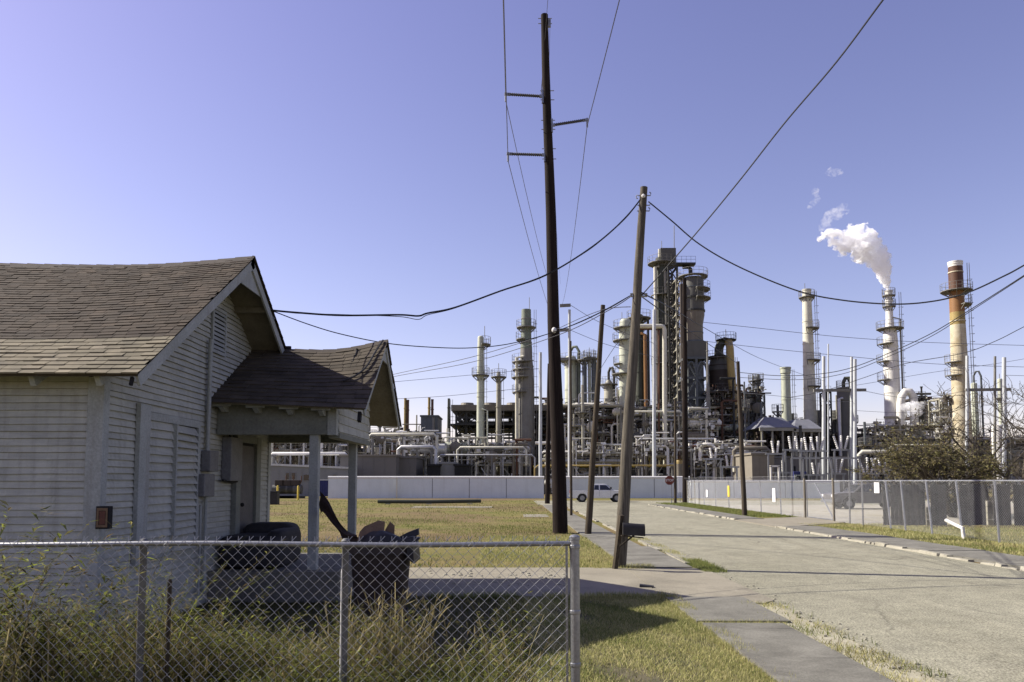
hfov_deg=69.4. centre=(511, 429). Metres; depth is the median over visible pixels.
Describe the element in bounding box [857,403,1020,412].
power line
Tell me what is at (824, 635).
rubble
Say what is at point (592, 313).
power line
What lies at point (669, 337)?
steel tower
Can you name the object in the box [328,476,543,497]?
perimeter wall
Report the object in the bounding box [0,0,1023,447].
sky
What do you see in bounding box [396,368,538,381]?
power line
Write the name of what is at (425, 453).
pipe rack
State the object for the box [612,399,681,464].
pipe rack
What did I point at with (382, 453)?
building
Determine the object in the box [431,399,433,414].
stack
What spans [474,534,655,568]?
grass
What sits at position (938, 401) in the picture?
support structure
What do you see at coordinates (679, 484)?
notice sign
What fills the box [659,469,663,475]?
window
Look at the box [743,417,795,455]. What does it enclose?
hood roof
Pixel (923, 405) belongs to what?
support structure
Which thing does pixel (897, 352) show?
power line
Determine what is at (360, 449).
pipe rack
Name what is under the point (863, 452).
header pipe
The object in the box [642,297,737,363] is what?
power line
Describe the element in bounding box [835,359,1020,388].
power line
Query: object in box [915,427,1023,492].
pipe rack
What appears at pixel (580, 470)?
window
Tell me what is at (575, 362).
process column
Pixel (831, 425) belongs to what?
steel tower
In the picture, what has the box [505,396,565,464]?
pipe rack
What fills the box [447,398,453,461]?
stack
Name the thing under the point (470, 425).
fin fan cooler
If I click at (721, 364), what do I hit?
hopper vessel
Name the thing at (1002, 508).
fence panel
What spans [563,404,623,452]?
header pipe
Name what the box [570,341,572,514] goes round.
utility pole
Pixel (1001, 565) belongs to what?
kerb
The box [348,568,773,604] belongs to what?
driveway
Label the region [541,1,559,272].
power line
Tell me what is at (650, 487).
perimeter wall
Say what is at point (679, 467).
process column
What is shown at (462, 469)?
building
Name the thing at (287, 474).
window
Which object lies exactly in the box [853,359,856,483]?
steel pole
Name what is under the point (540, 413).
steel pole
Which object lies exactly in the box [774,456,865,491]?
building
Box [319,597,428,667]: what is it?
weed plant
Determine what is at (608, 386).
process column
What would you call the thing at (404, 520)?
grass
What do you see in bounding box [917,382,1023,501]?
bare tree
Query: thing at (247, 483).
door
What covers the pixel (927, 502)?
chain link fence
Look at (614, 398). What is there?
vent mast
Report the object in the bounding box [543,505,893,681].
sidewalk
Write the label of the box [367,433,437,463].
header pipe
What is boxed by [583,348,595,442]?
process column
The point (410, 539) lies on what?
metal scrap
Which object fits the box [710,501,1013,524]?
gravel yard
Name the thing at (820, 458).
substation gantry
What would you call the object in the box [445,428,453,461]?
vent mast
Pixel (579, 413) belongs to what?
vent mast
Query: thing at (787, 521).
driveway
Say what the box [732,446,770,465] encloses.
header pipe
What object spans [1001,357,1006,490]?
steel pole
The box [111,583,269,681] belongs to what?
weed plant
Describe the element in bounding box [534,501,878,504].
cross street
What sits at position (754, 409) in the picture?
support structure
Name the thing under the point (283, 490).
machine skid
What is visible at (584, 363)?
process column
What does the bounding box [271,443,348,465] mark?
pipe rack
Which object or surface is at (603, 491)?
pickup truck
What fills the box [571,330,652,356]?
power line
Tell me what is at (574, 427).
vent mast
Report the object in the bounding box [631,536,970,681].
grass
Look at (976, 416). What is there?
process column
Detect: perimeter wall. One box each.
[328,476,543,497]
[566,476,689,497]
[690,480,839,497]
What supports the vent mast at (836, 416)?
on the ground at (376, 511)
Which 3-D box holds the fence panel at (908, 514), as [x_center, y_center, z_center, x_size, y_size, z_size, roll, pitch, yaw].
[16.254,3.106,30.386,1.424,1.701,0.083,0,-4,0]
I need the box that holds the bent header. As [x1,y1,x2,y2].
[640,324,666,464]
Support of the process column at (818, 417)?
on the ground at (376, 511)
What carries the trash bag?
in the trash bin at (383, 565)
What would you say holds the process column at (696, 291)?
on the ground at (376, 511)
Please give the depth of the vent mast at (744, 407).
108.83 m
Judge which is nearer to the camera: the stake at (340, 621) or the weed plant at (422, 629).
the stake at (340, 621)
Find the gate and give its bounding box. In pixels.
[803,478,835,520]
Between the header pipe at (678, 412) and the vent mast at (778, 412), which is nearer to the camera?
the header pipe at (678, 412)
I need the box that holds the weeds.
[0,580,544,681]
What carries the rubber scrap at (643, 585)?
on the driveway at (688, 582)
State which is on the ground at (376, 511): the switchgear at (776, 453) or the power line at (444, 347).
the switchgear at (776, 453)
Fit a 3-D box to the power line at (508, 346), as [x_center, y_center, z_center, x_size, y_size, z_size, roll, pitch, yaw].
[-2.167,-2.187,23.472,1.219,0.436,17.647,3,-5,-36]
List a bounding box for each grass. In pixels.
[270,499,608,567]
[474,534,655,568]
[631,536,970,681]
[656,502,1023,555]
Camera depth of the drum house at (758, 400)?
132.07 m
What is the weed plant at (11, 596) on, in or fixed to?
on the ground at (376, 511)
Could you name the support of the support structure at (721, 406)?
on the ground at (376, 511)
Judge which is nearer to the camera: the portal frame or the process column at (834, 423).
the portal frame
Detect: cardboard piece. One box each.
[357,520,384,540]
[385,522,394,533]
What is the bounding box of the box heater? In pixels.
[420,415,442,440]
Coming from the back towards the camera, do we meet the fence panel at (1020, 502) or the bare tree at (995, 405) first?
the bare tree at (995, 405)
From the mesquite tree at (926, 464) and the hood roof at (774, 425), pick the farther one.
the hood roof at (774, 425)
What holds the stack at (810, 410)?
on the ground at (376, 511)
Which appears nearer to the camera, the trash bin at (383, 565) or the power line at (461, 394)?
the trash bin at (383, 565)
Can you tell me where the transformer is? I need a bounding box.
[793,471,806,479]
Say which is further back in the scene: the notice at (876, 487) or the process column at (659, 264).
the process column at (659, 264)
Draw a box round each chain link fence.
[0,534,580,681]
[686,476,1023,543]
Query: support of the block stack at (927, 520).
on the ground at (376, 511)
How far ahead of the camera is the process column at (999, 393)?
124.44 m
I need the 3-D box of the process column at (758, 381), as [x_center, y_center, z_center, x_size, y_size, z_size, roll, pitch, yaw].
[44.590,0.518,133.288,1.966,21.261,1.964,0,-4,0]
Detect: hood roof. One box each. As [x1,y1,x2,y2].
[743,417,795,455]
[776,419,821,455]
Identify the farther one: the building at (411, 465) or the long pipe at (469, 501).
the building at (411, 465)
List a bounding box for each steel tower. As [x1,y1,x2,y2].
[665,261,679,435]
[671,273,681,405]
[820,386,832,455]
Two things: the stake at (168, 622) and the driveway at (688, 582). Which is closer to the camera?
the stake at (168, 622)
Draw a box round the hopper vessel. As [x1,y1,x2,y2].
[708,329,737,475]
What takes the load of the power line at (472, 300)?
attached to the utility pole at (623, 507)
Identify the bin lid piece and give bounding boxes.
[400,528,418,538]
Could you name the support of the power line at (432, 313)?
attached to the utility pole at (623, 507)
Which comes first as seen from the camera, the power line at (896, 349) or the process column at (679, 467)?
the power line at (896, 349)
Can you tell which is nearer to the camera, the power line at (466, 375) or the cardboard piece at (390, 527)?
the cardboard piece at (390, 527)
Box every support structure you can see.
[534,403,563,464]
[692,377,743,475]
[736,384,770,438]
[905,391,934,490]
[920,390,952,485]
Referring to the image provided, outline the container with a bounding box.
[320,479,327,495]
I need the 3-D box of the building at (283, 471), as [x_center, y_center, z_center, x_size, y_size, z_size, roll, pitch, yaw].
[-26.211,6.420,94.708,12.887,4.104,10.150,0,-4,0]
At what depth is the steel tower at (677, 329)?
124.97 m
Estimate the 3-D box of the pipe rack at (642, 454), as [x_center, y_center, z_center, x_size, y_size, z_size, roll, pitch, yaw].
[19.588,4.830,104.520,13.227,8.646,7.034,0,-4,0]
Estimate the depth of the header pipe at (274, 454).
95.83 m
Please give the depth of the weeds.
5.90 m
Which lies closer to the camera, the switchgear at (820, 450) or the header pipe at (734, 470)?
the switchgear at (820, 450)
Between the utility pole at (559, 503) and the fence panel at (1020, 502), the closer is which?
the utility pole at (559, 503)
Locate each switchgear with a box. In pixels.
[704,448,722,479]
[719,455,738,479]
[765,441,785,479]
[773,461,790,479]
[782,436,802,479]
[789,438,807,473]
[798,437,818,479]
[806,463,825,479]
[809,436,827,479]
[827,459,845,488]
[831,435,849,479]
[857,457,877,479]
[870,458,889,485]
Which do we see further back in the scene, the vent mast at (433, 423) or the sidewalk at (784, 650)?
the vent mast at (433, 423)
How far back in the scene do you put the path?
50.85 m
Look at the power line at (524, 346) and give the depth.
20.65 m
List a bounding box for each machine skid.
[272,476,286,493]
[279,476,293,497]
[285,476,304,497]
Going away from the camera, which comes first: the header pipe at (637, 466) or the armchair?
the armchair
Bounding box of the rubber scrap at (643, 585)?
[639,584,653,586]
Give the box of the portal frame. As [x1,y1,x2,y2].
[770,465,779,479]
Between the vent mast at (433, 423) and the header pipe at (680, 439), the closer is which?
the header pipe at (680, 439)
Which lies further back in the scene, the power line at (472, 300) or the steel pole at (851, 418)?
the steel pole at (851, 418)
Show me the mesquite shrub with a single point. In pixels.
(856, 470)
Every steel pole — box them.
[539,352,541,475]
[560,303,570,475]
[652,309,655,475]
[813,356,865,479]
[827,344,828,479]
[850,357,852,484]
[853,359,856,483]
[965,356,1010,484]
[993,356,996,483]
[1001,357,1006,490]
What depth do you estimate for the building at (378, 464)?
92.91 m
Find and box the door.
[240,443,253,532]
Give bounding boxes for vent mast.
[432,417,439,441]
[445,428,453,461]
[460,412,470,463]
[567,414,580,444]
[575,385,589,450]
[613,389,619,447]
[673,391,681,419]
[742,382,749,442]
[756,403,766,431]
[772,404,783,455]
[794,425,804,455]
[832,395,837,440]
[858,422,871,482]
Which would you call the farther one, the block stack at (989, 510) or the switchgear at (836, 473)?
the switchgear at (836, 473)
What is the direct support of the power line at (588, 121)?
attached to the utility pole at (559, 503)
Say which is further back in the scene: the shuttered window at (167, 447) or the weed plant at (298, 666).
the shuttered window at (167, 447)
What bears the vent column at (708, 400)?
on the ground at (376, 511)
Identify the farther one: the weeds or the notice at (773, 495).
the notice at (773, 495)
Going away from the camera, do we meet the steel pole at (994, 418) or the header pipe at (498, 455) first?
the steel pole at (994, 418)
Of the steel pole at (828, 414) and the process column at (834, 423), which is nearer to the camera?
the steel pole at (828, 414)
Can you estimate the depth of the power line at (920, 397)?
92.50 m
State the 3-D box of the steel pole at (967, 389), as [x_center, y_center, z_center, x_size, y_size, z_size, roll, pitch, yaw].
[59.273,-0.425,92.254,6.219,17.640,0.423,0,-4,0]
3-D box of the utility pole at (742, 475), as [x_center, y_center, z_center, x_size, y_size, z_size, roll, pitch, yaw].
[12.146,0.532,39.108,0.408,8.299,0.269,0,-4,0]
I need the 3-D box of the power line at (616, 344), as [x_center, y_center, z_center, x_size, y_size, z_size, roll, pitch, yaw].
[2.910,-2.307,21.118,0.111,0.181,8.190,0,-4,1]
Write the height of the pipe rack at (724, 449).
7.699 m
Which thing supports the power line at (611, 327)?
attached to the steel pole at (567, 329)
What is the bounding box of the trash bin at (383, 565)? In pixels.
[349,541,419,631]
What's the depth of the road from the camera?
12.78 m
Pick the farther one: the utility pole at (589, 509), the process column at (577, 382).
the process column at (577, 382)
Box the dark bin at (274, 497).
[270,491,279,504]
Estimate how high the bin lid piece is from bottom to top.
0.147 m
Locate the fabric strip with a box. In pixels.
[319,492,357,541]
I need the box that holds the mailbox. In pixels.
[612,514,644,568]
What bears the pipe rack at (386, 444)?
on the ground at (376, 511)
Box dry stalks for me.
[0,582,563,681]
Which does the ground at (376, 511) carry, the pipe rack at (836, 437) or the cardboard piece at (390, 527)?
the pipe rack at (836, 437)
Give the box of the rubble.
[428,569,949,675]
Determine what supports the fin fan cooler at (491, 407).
on the ground at (376, 511)
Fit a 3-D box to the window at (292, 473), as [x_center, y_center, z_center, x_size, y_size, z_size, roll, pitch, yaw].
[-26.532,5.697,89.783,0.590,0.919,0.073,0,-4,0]
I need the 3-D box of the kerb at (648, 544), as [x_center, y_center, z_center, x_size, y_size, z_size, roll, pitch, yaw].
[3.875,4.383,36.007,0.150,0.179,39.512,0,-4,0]
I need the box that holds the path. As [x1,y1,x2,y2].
[410,506,548,516]
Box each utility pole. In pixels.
[504,13,587,533]
[545,365,550,503]
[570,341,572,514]
[585,305,604,533]
[615,186,650,567]
[674,399,676,502]
[682,278,688,502]
[736,361,746,515]
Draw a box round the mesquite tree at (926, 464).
[856,408,1015,516]
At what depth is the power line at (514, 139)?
30.40 m
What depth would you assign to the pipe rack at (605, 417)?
115.21 m
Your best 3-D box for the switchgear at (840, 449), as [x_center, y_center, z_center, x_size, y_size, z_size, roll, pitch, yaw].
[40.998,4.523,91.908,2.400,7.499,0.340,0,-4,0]
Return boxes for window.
[131,403,200,565]
[285,472,289,479]
[291,472,295,479]
[303,474,308,480]
[579,469,586,475]
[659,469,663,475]
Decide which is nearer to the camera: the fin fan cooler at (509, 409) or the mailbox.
the mailbox
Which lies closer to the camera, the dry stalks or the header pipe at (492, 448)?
the dry stalks
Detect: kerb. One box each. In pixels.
[568,507,689,563]
[648,504,1023,570]
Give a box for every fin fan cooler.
[451,402,476,463]
[484,402,502,441]
[494,402,514,440]
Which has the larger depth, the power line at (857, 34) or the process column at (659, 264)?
the process column at (659, 264)
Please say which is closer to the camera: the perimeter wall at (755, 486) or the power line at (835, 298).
the power line at (835, 298)
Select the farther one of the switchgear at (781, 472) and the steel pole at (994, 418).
the steel pole at (994, 418)
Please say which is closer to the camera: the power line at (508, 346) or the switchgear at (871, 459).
the power line at (508, 346)
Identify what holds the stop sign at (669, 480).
on the cross street
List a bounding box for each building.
[270,464,347,495]
[281,449,542,475]
[339,454,401,475]
[399,456,423,475]
[427,464,441,475]
[439,462,458,475]
[453,464,471,475]
[533,465,711,493]
[730,453,774,479]
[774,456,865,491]
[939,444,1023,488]
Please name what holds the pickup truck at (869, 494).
on the gravel yard at (871, 509)
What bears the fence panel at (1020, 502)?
on the ground at (376, 511)
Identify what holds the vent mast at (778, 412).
on the ground at (376, 511)
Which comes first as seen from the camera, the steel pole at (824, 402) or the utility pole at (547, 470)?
the utility pole at (547, 470)
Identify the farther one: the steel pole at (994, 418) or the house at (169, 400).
the steel pole at (994, 418)
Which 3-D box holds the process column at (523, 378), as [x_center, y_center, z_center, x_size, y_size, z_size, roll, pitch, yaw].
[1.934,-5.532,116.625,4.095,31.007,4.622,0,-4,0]
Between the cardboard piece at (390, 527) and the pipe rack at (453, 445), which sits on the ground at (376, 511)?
the pipe rack at (453, 445)
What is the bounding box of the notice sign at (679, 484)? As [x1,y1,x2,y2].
[678,478,681,501]
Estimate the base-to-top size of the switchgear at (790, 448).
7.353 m
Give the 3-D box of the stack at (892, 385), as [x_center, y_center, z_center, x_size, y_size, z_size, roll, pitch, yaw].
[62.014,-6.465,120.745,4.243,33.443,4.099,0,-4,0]
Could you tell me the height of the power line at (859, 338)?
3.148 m
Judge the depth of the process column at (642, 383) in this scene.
118.11 m
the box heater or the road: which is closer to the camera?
the road
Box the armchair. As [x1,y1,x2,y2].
[219,522,300,567]
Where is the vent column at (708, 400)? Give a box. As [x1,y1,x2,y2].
[706,342,712,475]
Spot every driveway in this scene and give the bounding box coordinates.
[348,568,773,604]
[736,517,844,527]
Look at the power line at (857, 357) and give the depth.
95.93 m
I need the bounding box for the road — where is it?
[567,504,1023,681]
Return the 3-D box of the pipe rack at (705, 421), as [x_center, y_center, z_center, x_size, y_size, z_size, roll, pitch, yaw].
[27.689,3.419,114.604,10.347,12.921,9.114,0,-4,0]
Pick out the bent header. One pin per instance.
(664, 362)
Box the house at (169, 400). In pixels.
[0,256,401,648]
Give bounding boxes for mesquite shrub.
[841,425,1006,503]
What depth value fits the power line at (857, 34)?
12.59 m
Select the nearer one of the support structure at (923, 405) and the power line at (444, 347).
the power line at (444, 347)
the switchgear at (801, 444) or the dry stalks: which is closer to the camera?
the dry stalks
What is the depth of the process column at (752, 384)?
133.58 m
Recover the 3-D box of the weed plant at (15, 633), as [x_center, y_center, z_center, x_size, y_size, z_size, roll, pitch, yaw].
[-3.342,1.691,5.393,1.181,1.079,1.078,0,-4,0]
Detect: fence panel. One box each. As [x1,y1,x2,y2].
[881,487,889,524]
[889,484,925,525]
[929,484,946,525]
[958,484,985,525]
[991,484,1011,525]
[1011,484,1023,525]
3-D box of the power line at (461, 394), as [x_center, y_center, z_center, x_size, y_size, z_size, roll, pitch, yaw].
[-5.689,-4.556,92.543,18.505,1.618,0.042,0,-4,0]
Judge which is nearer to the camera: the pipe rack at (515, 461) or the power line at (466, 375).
the power line at (466, 375)
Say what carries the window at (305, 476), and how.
in the building at (283, 471)
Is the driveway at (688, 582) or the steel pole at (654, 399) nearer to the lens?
the driveway at (688, 582)
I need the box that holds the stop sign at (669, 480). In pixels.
[665,476,673,502]
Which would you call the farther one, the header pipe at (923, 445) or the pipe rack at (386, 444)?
the pipe rack at (386, 444)
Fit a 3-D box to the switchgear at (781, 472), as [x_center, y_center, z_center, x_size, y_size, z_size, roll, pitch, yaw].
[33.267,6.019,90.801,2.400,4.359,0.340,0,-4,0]
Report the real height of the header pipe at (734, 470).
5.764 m
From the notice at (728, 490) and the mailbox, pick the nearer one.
the mailbox
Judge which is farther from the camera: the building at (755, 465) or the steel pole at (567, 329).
the building at (755, 465)
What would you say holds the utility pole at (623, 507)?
on the ground at (376, 511)
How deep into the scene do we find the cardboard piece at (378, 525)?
9.21 m
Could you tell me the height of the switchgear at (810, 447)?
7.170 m
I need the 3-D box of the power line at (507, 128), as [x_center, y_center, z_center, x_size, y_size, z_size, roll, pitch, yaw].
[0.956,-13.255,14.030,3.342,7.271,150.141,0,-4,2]
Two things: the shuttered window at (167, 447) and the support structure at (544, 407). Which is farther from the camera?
the support structure at (544, 407)
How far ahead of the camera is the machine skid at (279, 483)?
78.49 m
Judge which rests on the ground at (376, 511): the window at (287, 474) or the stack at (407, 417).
the stack at (407, 417)
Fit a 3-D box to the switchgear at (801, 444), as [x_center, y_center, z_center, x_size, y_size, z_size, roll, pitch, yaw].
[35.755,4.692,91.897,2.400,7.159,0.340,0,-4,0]
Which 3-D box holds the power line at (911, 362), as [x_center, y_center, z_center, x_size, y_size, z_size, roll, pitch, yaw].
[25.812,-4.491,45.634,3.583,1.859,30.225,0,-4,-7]
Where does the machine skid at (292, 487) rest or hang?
on the ground at (376, 511)
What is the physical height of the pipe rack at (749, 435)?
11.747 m
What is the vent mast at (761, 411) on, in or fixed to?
on the ground at (376, 511)
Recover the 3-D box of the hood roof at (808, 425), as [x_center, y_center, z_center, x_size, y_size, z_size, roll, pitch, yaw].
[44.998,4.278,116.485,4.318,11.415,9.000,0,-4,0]
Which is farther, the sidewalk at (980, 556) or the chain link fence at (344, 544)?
the sidewalk at (980, 556)
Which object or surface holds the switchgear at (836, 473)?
on the ground at (376, 511)
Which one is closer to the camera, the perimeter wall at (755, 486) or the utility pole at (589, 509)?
the utility pole at (589, 509)
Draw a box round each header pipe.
[271,452,346,464]
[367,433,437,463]
[396,445,436,463]
[437,454,534,475]
[456,446,526,475]
[534,465,673,475]
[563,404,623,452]
[635,411,681,441]
[638,438,718,442]
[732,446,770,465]
[733,452,766,471]
[857,450,890,486]
[889,444,953,492]
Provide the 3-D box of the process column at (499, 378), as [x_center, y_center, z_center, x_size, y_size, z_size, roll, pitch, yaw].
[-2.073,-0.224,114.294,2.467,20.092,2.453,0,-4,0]
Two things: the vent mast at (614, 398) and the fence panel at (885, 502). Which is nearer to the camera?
the fence panel at (885, 502)
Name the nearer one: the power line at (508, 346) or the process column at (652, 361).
the power line at (508, 346)
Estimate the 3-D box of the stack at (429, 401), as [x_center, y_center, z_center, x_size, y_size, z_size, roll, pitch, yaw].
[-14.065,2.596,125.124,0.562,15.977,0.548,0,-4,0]
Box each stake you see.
[165,579,171,681]
[339,569,341,679]
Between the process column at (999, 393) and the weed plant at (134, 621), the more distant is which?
the process column at (999, 393)
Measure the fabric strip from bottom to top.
0.621 m
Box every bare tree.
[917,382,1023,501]
[963,373,1023,483]
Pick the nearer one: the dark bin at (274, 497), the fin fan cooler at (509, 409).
the dark bin at (274, 497)
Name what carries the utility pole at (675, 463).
on the cross street
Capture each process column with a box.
[472,326,490,475]
[491,363,506,475]
[511,297,537,475]
[561,346,580,450]
[577,352,590,439]
[577,364,581,402]
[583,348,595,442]
[586,351,599,450]
[601,367,617,458]
[611,318,636,464]
[627,309,650,464]
[648,225,695,462]
[651,330,652,390]
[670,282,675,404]
[676,266,710,458]
[677,459,681,475]
[748,374,758,396]
[752,373,763,417]
[817,410,819,432]
[832,410,835,432]
[836,376,849,455]
[971,371,984,447]
[993,374,1009,461]
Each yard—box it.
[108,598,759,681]
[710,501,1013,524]
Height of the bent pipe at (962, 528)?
0.620 m
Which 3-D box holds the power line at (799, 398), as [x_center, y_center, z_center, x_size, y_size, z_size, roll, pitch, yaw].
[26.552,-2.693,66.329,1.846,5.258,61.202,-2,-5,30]
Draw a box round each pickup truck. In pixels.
[569,484,618,501]
[821,483,909,508]
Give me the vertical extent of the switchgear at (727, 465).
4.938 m
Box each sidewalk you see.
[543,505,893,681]
[656,505,762,518]
[786,526,1023,567]
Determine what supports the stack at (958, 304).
on the ground at (376, 511)
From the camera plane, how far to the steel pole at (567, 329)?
88.61 m
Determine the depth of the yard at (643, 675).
8.91 m
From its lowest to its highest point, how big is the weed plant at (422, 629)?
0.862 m
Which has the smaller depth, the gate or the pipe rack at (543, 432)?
the gate
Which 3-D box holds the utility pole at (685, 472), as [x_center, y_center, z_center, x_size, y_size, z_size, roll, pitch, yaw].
[14.909,-3.398,63.962,0.658,19.613,0.536,0,-4,0]
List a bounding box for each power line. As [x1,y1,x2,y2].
[270,200,639,316]
[271,214,627,319]
[273,296,628,348]
[393,296,629,374]
[394,297,629,376]
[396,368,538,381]
[399,387,531,398]
[503,0,546,301]
[503,16,545,270]
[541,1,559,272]
[556,306,630,329]
[562,0,619,303]
[571,305,652,342]
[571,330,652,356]
[599,321,630,370]
[641,0,883,295]
[642,292,822,380]
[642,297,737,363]
[648,201,1023,304]
[704,322,1023,345]
[705,341,1013,366]
[739,275,1023,375]
[739,276,1023,379]
[741,392,847,401]
[786,327,1022,397]
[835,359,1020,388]
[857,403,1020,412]
[866,391,962,397]
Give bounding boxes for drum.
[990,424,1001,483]
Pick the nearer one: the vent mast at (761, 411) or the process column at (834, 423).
the vent mast at (761, 411)
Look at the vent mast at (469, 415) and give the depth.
124.39 m
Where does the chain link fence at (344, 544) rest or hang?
on the ground at (376, 511)
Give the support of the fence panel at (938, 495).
on the ground at (376, 511)
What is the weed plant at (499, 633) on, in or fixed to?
on the ground at (376, 511)
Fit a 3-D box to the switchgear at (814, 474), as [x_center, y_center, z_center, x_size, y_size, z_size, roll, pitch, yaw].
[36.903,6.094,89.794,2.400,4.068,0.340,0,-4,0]
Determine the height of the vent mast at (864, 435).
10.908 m
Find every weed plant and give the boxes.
[0,500,174,681]
[0,584,136,681]
[4,521,292,681]
[14,571,202,678]
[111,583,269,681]
[208,606,319,680]
[256,608,368,681]
[305,596,440,681]
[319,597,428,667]
[453,591,542,681]
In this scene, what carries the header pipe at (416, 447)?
on the ground at (376, 511)
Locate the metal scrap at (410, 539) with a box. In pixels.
[402,536,420,541]
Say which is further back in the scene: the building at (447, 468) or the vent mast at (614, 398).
the vent mast at (614, 398)
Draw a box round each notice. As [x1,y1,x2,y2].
[727,486,729,496]
[772,488,775,501]
[874,482,879,492]
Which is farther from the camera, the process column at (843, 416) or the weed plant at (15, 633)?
the process column at (843, 416)
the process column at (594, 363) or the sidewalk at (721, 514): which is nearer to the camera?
the sidewalk at (721, 514)
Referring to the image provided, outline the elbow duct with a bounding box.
[896,388,918,451]
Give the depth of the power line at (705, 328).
38.56 m
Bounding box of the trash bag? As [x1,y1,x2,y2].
[359,530,402,541]
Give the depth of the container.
81.73 m
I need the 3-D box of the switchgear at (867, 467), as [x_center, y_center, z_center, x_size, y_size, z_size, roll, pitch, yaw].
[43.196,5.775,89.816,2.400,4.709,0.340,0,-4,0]
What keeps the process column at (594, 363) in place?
on the ground at (376, 511)
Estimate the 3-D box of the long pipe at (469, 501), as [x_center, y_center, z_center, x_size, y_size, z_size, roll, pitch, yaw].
[-6.576,5.825,59.406,8.156,0.365,1.749,0,-4,0]
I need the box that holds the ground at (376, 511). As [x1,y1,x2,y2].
[270,490,1023,681]
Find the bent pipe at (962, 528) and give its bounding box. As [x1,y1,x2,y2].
[944,519,965,538]
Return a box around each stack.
[404,399,406,430]
[406,400,408,453]
[428,397,430,414]
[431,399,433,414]
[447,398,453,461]
[780,367,795,455]
[798,283,820,455]
[876,287,906,484]
[925,507,930,524]
[940,260,978,488]
[985,501,993,524]
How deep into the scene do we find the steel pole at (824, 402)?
92.37 m
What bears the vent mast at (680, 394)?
on the ground at (376, 511)
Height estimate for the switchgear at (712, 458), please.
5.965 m
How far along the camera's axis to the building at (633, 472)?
103.82 m
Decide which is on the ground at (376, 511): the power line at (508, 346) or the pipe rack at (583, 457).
the pipe rack at (583, 457)
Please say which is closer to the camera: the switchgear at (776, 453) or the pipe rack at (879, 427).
the switchgear at (776, 453)
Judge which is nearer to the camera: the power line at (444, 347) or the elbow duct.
the power line at (444, 347)
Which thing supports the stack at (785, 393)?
on the ground at (376, 511)
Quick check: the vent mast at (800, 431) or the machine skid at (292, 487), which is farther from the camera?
the vent mast at (800, 431)
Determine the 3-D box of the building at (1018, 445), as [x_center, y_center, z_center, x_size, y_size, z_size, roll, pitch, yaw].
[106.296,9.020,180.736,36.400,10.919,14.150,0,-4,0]
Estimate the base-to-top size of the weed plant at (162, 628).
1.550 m
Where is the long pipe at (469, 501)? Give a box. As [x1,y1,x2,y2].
[377,499,480,503]
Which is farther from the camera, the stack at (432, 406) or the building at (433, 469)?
the stack at (432, 406)
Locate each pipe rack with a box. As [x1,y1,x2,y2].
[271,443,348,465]
[281,445,370,464]
[358,424,424,453]
[391,431,447,475]
[401,430,489,475]
[452,434,532,475]
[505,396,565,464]
[535,438,620,487]
[544,392,619,458]
[607,431,698,483]
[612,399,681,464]
[662,407,731,479]
[681,438,766,479]
[736,422,837,455]
[817,424,883,484]
[857,413,943,488]
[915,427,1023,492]
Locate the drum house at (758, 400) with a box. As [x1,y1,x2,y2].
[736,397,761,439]
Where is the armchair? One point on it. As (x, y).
(269, 531)
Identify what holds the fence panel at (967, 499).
on the ground at (376, 511)
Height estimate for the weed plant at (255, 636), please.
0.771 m
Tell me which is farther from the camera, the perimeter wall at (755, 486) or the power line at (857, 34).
the perimeter wall at (755, 486)
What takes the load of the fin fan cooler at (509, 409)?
on the ground at (376, 511)
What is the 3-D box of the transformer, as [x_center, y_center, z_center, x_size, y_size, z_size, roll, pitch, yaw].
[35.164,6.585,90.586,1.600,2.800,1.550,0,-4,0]
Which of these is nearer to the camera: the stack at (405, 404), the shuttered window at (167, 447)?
the shuttered window at (167, 447)
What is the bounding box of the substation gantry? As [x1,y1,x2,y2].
[791,457,860,479]
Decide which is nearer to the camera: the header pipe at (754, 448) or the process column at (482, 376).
the header pipe at (754, 448)

